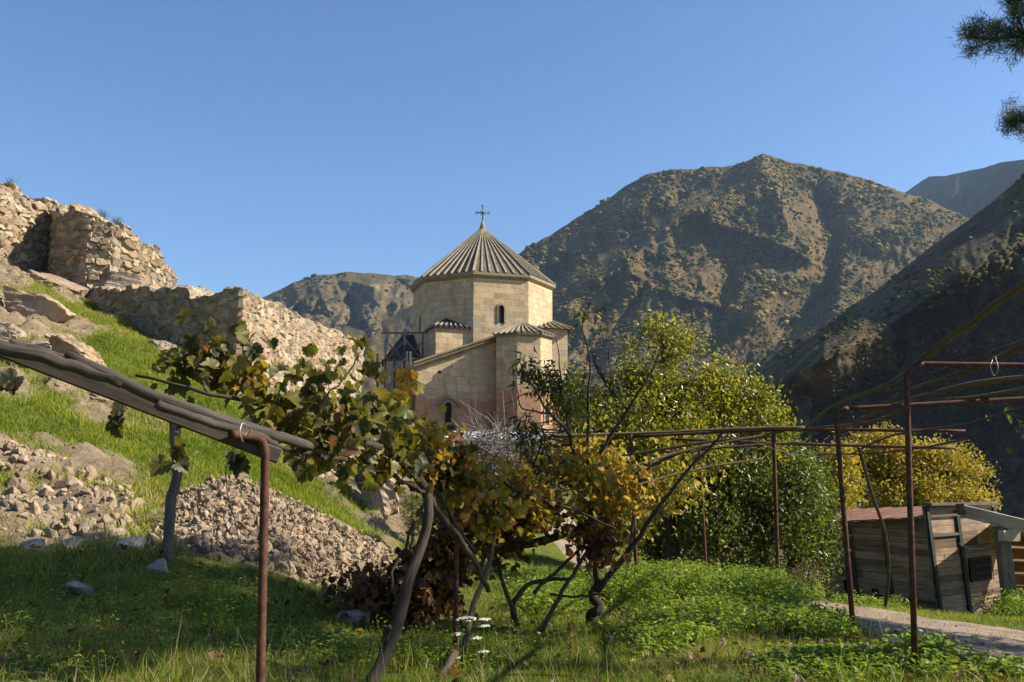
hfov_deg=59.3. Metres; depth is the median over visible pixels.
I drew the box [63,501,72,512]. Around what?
bank stone
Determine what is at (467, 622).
wildflower
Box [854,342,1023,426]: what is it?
wooden pole
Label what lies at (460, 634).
wildflower
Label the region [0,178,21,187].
weed tuft
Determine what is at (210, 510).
rubble stone
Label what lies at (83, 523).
bank stone
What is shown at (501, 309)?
window
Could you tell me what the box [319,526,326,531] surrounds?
rubble stone
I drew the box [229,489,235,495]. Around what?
rubble stone
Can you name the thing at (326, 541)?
rubble stone
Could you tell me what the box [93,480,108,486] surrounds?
bank stone
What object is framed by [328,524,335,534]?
rubble stone
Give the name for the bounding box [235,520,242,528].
rubble stone
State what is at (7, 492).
bank stone
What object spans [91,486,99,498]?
bank stone
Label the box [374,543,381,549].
rubble stone
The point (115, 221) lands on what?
weed tuft
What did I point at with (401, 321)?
hills
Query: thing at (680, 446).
wooden pole
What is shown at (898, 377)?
wooden pole
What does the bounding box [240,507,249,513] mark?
rubble stone
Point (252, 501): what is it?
rubble stone
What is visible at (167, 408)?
log
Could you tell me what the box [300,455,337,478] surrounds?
rock outcrop
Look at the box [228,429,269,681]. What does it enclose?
rusty post
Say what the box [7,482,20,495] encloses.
bank stone
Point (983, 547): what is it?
cable
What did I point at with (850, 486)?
golden tree
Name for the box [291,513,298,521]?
rubble stone
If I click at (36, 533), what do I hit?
bank stone
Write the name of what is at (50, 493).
bank stone
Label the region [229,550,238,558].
rubble stone
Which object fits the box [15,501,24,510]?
bank stone
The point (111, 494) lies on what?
bank stone
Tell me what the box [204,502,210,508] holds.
rubble stone
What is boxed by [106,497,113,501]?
bank stone
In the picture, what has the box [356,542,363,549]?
rubble stone
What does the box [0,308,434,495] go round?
grapevine
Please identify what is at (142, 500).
bank stone
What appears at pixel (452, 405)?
window frame
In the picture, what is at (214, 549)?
rubble stone
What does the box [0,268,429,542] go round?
grass
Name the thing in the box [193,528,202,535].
rubble stone
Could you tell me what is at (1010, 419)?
fruit tree
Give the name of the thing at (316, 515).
rubble stone
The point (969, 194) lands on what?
hills
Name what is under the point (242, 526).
rubble stone
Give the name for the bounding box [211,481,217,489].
rubble stone
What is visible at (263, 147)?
sky
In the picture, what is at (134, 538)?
field stone
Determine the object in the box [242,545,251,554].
rubble stone
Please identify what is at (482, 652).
wildflower
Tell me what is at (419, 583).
grapevine
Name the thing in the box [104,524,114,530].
bank stone
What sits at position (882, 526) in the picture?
bent pipe
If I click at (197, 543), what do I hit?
rubble stone
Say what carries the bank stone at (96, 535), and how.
on the ground at (86, 453)
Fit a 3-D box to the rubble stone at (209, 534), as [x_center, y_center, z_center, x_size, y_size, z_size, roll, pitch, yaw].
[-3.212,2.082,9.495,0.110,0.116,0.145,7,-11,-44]
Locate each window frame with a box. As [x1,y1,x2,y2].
[442,400,453,422]
[497,303,505,322]
[543,401,549,423]
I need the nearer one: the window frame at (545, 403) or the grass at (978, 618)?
the grass at (978, 618)
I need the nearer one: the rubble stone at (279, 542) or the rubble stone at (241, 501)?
the rubble stone at (279, 542)
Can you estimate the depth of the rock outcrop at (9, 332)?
20.97 m
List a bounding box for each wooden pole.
[553,426,804,436]
[553,435,770,461]
[620,431,784,471]
[637,458,762,485]
[648,441,800,453]
[793,387,1023,430]
[805,352,924,428]
[817,422,1023,454]
[840,375,1023,430]
[849,406,1023,454]
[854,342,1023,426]
[918,279,1023,360]
[925,339,1023,376]
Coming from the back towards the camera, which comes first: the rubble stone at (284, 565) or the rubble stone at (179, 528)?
the rubble stone at (179, 528)
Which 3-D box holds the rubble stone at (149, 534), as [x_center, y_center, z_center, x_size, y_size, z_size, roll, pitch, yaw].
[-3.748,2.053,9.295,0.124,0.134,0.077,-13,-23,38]
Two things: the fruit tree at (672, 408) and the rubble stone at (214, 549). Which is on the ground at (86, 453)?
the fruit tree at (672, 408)
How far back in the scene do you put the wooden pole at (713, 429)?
11.82 m
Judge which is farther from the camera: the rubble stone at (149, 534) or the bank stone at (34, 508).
the bank stone at (34, 508)
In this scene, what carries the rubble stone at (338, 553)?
on the rubble mound
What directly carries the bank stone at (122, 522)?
on the ground at (86, 453)
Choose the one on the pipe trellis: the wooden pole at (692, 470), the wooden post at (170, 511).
the wooden pole at (692, 470)
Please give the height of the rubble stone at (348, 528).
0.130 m
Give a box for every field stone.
[19,538,44,549]
[57,538,82,548]
[60,580,93,594]
[114,536,144,548]
[147,558,167,573]
[334,609,379,624]
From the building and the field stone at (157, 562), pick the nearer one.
the field stone at (157, 562)
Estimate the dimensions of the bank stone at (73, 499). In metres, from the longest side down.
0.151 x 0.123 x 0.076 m
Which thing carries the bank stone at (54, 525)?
on the ground at (86, 453)
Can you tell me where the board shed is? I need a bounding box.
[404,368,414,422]
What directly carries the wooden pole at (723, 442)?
on the pipe trellis
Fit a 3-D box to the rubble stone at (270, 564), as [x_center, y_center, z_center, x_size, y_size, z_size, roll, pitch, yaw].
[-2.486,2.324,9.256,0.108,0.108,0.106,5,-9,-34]
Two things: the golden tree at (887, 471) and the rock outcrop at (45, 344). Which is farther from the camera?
the golden tree at (887, 471)
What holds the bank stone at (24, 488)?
on the ground at (86, 453)
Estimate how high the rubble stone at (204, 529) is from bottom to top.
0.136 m
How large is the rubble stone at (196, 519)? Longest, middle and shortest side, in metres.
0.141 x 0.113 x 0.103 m
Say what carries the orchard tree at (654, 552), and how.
on the ground at (86, 453)
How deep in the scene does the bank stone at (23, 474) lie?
11.63 m
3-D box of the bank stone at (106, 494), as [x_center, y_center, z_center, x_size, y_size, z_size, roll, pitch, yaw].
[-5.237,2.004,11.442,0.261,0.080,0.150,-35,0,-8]
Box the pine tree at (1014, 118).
[949,0,1023,141]
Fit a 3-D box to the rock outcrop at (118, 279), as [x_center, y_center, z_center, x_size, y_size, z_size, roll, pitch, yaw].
[-15.554,-1.997,35.384,3.492,1.546,1.521,0,-8,0]
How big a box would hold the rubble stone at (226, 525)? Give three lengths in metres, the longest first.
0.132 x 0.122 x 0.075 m
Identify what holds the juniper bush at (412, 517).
on the ground at (86, 453)
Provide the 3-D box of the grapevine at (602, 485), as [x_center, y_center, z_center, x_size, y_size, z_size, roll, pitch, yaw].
[0.404,1.757,8.287,2.303,1.842,1.324,6,-10,-36]
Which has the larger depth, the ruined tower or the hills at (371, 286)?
the hills at (371, 286)
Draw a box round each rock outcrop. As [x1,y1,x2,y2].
[0,290,3,300]
[0,322,28,340]
[2,286,75,322]
[25,339,51,349]
[28,269,89,297]
[44,333,76,339]
[49,335,106,366]
[82,393,113,405]
[88,271,145,302]
[149,339,176,351]
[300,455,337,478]
[348,470,398,518]
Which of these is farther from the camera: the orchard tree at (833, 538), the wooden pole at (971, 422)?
the orchard tree at (833, 538)
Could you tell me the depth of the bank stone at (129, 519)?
10.77 m
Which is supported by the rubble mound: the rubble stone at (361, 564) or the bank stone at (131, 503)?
the rubble stone at (361, 564)
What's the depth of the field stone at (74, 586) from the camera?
7.21 m
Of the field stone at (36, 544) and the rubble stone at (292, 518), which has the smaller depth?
the field stone at (36, 544)
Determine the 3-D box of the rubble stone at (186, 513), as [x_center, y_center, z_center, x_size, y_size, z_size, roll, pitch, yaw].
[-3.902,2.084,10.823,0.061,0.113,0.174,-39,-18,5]
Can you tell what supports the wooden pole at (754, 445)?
on the pipe trellis
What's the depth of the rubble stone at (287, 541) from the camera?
10.29 m
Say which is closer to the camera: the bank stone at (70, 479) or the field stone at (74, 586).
the field stone at (74, 586)
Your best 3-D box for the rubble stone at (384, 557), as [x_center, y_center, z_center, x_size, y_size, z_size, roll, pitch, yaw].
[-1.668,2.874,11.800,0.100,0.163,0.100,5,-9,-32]
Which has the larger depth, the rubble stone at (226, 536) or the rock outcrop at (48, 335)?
the rock outcrop at (48, 335)
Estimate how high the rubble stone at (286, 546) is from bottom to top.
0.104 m
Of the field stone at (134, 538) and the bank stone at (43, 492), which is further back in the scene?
the bank stone at (43, 492)
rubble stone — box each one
[145,533,154,543]
[150,535,158,545]
[174,526,184,532]
[181,502,190,510]
[183,510,190,515]
[188,534,198,544]
[193,515,200,525]
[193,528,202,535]
[193,539,201,550]
[199,526,206,533]
[200,535,208,540]
[200,544,210,554]
[201,510,209,521]
[202,532,212,536]
[204,491,212,497]
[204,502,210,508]
[207,507,215,513]
[210,543,220,552]
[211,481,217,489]
[211,501,224,507]
[214,531,221,539]
[216,481,222,490]
[218,505,228,513]
[220,472,227,482]
[221,532,231,540]
[223,522,230,531]
[223,540,233,552]
[228,526,237,534]
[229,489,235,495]
[229,501,240,508]
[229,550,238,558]
[231,542,241,550]
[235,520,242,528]
[238,499,244,508]
[239,524,247,530]
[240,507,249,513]
[241,513,249,520]
[242,483,249,492]
[242,529,249,536]
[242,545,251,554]
[247,537,256,544]
[248,498,256,504]
[248,505,256,513]
[249,530,257,537]
[268,544,272,553]
[268,562,274,569]
[271,527,278,535]
[273,540,281,549]
[276,554,286,561]
[278,502,285,508]
[278,544,288,551]
[280,561,288,573]
[281,539,291,545]
[283,548,292,557]
[284,521,292,530]
[287,560,296,573]
[289,536,297,545]
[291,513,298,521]
[295,565,304,573]
[297,566,302,574]
[302,536,309,545]
[305,568,313,577]
[310,553,318,560]
[314,512,319,521]
[315,520,321,529]
[315,535,322,543]
[316,549,325,560]
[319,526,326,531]
[321,557,330,562]
[323,535,330,543]
[324,562,333,573]
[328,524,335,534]
[329,570,336,575]
[335,549,342,558]
[341,552,346,564]
[342,540,348,547]
[343,526,351,532]
[352,553,360,559]
[354,546,361,553]
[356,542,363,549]
[359,562,364,574]
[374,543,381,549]
[380,567,386,574]
[381,554,388,562]
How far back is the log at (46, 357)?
2.96 m
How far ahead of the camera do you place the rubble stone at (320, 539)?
11.13 m
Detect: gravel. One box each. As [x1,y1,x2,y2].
[0,432,145,540]
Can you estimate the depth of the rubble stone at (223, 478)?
12.29 m
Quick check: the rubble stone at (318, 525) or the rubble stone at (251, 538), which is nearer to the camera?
the rubble stone at (251, 538)
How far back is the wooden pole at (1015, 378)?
8.95 m
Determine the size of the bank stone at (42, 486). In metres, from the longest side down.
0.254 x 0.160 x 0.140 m
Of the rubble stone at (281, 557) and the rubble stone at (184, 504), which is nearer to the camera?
the rubble stone at (281, 557)
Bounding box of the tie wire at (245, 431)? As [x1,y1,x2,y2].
[239,423,251,441]
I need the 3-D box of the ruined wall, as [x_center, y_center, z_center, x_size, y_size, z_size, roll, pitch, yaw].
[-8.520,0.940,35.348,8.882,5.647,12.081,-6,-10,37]
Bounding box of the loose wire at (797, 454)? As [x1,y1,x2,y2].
[755,442,835,456]
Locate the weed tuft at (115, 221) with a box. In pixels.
[105,214,123,224]
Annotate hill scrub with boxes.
[273,273,418,334]
[518,154,967,429]
[657,179,1023,510]
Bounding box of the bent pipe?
[857,446,890,607]
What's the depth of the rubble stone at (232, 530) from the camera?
9.81 m
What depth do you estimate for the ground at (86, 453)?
9.72 m
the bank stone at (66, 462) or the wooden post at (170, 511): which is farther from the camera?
the bank stone at (66, 462)
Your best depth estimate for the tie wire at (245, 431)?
3.09 m
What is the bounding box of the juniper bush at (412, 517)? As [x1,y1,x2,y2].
[391,491,422,551]
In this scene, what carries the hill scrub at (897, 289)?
on the hills at (916, 343)
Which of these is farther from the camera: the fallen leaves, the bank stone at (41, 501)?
the bank stone at (41, 501)
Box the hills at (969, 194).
[904,159,1023,217]
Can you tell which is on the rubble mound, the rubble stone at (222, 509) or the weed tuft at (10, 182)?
the rubble stone at (222, 509)
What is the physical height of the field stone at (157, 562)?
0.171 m
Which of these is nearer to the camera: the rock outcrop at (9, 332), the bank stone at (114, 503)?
the bank stone at (114, 503)
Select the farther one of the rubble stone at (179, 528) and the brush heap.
the brush heap
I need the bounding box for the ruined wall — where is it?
[94,283,364,397]
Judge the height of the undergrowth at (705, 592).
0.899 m
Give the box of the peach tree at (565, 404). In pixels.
[501,291,724,626]
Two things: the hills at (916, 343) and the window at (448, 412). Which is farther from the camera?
the hills at (916, 343)
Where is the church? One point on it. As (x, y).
(482, 298)
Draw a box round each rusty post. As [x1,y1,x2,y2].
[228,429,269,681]
[453,502,458,647]
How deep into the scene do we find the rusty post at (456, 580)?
7.09 m
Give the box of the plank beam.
[0,339,281,462]
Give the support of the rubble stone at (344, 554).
on the rubble mound
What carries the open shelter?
on the ground at (86, 453)
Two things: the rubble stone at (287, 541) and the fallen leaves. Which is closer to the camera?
the fallen leaves
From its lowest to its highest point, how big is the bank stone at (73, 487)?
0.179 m
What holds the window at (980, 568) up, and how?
in the wooden hut
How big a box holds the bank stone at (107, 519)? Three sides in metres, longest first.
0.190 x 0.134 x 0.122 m
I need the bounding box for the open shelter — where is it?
[956,503,1023,616]
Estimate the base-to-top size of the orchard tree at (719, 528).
3.067 m
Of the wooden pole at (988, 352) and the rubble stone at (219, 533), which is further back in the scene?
the rubble stone at (219, 533)
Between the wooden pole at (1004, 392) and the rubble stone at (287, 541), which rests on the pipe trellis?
the wooden pole at (1004, 392)
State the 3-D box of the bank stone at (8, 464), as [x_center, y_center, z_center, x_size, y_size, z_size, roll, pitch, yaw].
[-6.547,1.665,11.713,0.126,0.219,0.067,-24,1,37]
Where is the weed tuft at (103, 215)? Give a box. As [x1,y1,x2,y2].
[96,207,110,218]
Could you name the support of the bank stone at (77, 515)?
on the ground at (86, 453)
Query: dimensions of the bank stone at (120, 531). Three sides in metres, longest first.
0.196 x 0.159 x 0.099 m
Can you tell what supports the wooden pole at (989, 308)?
on the pipe trellis
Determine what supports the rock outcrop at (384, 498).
on the ground at (86, 453)
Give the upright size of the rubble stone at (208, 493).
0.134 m
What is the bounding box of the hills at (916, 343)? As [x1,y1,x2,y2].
[685,178,1023,518]
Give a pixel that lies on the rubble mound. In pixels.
(214, 554)
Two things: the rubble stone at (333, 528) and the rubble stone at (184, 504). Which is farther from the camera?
the rubble stone at (333, 528)
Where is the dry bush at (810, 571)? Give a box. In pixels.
[780,549,834,601]
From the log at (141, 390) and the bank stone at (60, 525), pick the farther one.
the bank stone at (60, 525)
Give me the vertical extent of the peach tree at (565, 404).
3.361 m
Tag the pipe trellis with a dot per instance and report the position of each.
(907, 405)
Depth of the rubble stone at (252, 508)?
11.07 m
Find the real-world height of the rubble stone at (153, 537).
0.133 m
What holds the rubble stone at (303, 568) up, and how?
on the rubble mound
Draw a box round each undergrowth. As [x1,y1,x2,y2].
[487,557,1023,681]
[792,579,1023,617]
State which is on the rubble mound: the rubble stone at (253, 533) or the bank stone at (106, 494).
the rubble stone at (253, 533)
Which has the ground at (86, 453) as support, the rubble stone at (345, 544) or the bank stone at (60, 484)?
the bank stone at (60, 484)
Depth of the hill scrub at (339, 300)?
1225.78 m
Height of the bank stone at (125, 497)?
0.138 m
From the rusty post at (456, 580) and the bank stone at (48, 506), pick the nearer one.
the rusty post at (456, 580)
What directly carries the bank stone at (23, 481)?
on the ground at (86, 453)
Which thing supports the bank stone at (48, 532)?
on the ground at (86, 453)
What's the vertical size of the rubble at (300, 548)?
1.320 m
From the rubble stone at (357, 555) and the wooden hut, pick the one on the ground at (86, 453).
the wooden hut
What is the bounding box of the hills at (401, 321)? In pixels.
[339,153,969,430]
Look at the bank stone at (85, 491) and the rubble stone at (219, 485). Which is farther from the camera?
the rubble stone at (219, 485)
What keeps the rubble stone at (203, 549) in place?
on the rubble mound
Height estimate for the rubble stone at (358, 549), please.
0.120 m
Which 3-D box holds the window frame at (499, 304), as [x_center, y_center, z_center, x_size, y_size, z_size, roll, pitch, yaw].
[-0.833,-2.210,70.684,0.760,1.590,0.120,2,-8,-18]
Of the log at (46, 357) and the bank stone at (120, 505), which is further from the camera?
the bank stone at (120, 505)
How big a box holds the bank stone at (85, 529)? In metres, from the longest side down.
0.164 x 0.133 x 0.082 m
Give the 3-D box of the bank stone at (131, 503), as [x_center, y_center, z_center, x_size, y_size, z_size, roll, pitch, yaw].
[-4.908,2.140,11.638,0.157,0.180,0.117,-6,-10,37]
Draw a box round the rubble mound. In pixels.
[153,485,392,591]
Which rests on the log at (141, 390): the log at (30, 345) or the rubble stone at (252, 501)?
the log at (30, 345)
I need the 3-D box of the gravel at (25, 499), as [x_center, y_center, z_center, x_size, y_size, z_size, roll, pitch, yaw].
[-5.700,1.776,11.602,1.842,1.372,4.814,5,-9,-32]
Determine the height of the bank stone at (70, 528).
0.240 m
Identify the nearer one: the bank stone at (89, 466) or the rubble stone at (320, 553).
the rubble stone at (320, 553)
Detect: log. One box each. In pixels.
[0,340,121,387]
[9,340,64,357]
[64,351,317,450]
[154,400,277,445]
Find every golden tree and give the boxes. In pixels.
[814,431,873,513]
[816,416,1002,512]
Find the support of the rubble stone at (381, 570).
on the rubble mound
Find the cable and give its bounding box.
[959,525,992,549]
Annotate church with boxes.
[382,205,574,446]
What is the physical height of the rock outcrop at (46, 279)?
1.418 m
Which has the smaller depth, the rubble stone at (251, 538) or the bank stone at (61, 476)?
the rubble stone at (251, 538)
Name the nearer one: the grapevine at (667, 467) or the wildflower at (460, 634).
the wildflower at (460, 634)
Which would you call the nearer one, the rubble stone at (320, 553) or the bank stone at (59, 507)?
the rubble stone at (320, 553)
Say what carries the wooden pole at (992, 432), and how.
attached to the pipe trellis
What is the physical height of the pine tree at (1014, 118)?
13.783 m
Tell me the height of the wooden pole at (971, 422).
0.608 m
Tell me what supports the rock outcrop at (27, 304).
on the ground at (86, 453)
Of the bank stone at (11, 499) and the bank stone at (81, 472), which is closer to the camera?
the bank stone at (11, 499)
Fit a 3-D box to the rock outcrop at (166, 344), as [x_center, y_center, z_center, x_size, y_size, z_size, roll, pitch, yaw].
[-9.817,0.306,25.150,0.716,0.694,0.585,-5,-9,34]
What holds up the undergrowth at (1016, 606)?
on the ground at (86, 453)
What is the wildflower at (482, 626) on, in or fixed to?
on the ground at (86, 453)
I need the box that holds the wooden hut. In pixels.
[821,502,1000,614]
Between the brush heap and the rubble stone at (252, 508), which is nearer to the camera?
the rubble stone at (252, 508)
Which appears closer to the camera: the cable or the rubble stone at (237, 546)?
the rubble stone at (237, 546)
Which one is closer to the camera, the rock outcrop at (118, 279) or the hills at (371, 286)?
the rock outcrop at (118, 279)
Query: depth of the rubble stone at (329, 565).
9.85 m
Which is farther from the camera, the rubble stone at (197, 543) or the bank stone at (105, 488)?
the bank stone at (105, 488)
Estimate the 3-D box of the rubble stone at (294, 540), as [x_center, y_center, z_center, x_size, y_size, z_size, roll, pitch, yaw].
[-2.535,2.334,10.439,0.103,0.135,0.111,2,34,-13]
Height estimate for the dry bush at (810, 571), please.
1.212 m
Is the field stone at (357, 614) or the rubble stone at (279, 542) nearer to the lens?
the field stone at (357, 614)
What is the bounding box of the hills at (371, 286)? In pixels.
[261,272,417,336]
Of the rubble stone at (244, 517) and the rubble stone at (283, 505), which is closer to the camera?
the rubble stone at (244, 517)
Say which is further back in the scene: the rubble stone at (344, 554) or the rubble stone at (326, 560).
the rubble stone at (344, 554)
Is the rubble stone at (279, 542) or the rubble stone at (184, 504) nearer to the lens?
the rubble stone at (279, 542)
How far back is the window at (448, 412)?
66.21 m
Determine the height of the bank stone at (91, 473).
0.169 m
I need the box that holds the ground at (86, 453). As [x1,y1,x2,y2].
[0,259,1023,681]
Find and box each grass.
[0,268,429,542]
[0,425,1023,647]
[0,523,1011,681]
[0,539,1023,681]
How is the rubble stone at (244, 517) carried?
on the rubble mound
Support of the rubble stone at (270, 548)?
on the rubble mound
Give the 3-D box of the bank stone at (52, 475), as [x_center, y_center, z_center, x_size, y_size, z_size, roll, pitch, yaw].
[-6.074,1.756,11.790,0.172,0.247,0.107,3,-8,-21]
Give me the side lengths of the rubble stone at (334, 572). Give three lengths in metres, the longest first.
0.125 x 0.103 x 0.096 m
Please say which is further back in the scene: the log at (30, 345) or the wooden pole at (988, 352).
the wooden pole at (988, 352)
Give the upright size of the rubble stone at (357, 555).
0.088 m
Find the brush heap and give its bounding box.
[420,391,558,474]
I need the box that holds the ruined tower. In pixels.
[0,183,178,297]
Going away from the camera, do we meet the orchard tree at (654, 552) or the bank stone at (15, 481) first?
the bank stone at (15, 481)
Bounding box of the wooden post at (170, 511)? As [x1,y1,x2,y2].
[162,423,182,560]
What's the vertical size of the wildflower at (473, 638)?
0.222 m
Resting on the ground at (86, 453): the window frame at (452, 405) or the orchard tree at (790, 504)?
the orchard tree at (790, 504)
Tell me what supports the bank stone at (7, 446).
on the ground at (86, 453)
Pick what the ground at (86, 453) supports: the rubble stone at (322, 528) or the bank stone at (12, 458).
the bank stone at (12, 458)
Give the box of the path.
[548,509,1023,663]
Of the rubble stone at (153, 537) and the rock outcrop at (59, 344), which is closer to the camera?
the rubble stone at (153, 537)
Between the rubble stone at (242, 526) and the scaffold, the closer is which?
the rubble stone at (242, 526)
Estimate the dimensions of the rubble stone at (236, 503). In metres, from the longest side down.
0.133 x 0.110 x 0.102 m
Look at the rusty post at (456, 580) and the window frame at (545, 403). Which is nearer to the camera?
the rusty post at (456, 580)
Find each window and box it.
[445,402,450,421]
[499,305,503,322]
[968,556,993,581]
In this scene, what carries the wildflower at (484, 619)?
on the ground at (86, 453)
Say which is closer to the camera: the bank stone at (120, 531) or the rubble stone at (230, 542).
the rubble stone at (230, 542)
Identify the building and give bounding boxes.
[445,431,542,472]
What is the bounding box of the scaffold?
[376,332,427,401]
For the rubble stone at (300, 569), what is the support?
on the rubble mound
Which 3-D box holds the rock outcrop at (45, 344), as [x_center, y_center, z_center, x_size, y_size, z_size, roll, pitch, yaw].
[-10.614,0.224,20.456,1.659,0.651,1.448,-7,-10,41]
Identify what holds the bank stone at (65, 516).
on the ground at (86, 453)
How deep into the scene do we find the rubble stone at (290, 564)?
9.39 m
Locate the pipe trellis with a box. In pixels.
[629,361,1023,672]
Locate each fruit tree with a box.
[542,303,810,567]
[986,407,1023,453]
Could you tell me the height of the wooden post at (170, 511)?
1.549 m
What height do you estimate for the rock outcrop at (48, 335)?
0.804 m
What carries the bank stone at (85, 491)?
on the ground at (86, 453)
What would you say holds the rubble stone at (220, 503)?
on the rubble mound
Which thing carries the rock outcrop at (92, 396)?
on the ground at (86, 453)
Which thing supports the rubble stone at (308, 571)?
on the rubble mound
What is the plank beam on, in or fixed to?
on the rusty post at (261, 442)
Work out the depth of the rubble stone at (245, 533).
9.98 m
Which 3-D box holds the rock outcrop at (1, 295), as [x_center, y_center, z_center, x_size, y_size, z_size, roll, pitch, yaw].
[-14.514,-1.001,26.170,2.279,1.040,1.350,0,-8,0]
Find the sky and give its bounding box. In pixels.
[0,0,1023,296]
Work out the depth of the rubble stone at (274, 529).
10.64 m
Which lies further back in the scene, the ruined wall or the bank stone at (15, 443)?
the ruined wall
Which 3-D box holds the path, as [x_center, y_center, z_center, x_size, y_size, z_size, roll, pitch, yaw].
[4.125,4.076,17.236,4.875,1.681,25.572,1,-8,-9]
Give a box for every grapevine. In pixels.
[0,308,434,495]
[212,376,545,681]
[430,435,660,634]
[521,417,729,579]
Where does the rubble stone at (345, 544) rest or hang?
on the rubble mound
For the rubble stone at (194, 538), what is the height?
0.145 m
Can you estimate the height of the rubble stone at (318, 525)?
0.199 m
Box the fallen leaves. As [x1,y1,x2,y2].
[0,543,1011,681]
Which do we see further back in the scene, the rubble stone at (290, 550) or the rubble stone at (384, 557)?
the rubble stone at (384, 557)
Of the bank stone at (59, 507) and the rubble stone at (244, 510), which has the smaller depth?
the bank stone at (59, 507)
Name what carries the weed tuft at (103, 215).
on the ruined tower
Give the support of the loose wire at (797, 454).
hanging from the pipe trellis
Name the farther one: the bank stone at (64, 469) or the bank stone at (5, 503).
the bank stone at (64, 469)
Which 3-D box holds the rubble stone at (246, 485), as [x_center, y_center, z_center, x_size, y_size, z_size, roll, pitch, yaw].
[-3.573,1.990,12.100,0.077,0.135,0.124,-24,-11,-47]
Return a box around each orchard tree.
[613,487,707,567]
[652,438,784,574]
[696,441,839,572]
[749,431,856,588]
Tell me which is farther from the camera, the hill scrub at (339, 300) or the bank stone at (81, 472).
the hill scrub at (339, 300)
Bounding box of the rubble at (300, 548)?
[145,474,403,586]
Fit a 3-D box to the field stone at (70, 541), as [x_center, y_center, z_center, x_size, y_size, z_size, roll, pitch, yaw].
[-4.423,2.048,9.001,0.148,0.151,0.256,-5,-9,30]
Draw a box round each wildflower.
[451,632,464,667]
[456,616,476,660]
[469,636,481,667]
[476,624,489,665]
[476,650,488,668]
[477,618,490,666]
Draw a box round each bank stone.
[1,497,13,506]
[3,441,11,450]
[4,462,13,469]
[4,477,19,488]
[4,485,19,495]
[4,496,17,505]
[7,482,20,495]
[8,440,20,446]
[8,454,18,462]
[15,471,28,478]
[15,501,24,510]
[19,479,29,485]
[19,483,29,492]
[28,500,40,514]
[29,528,42,536]
[33,497,45,506]
[36,484,54,491]
[38,488,48,496]
[41,504,56,511]
[43,466,56,479]
[44,528,57,537]
[48,491,56,495]
[49,520,60,530]
[54,480,67,488]
[54,504,62,513]
[56,472,63,479]
[58,522,65,529]
[60,458,70,466]
[62,467,73,474]
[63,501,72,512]
[63,513,72,521]
[65,474,82,488]
[67,524,76,533]
[68,483,79,491]
[69,496,77,504]
[74,512,84,519]
[76,470,85,477]
[78,521,87,533]
[80,487,93,495]
[80,526,89,535]
[81,532,106,538]
[85,464,95,472]
[85,470,95,478]
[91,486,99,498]
[92,522,103,529]
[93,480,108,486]
[100,491,108,497]
[101,514,112,525]
[103,486,114,493]
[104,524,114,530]
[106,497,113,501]
[109,492,115,499]
[109,499,116,506]
[110,528,127,536]
[116,503,125,513]
[117,518,125,527]
[119,495,129,502]
[122,514,136,523]
[128,499,138,509]
[134,497,146,506]
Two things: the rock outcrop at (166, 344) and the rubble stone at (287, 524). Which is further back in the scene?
the rock outcrop at (166, 344)
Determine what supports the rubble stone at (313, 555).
on the rubble mound
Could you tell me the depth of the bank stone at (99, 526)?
10.15 m
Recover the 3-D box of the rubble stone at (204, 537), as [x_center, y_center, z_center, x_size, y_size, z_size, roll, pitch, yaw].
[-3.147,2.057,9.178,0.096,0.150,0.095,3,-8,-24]
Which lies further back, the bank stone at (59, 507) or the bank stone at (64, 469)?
the bank stone at (64, 469)

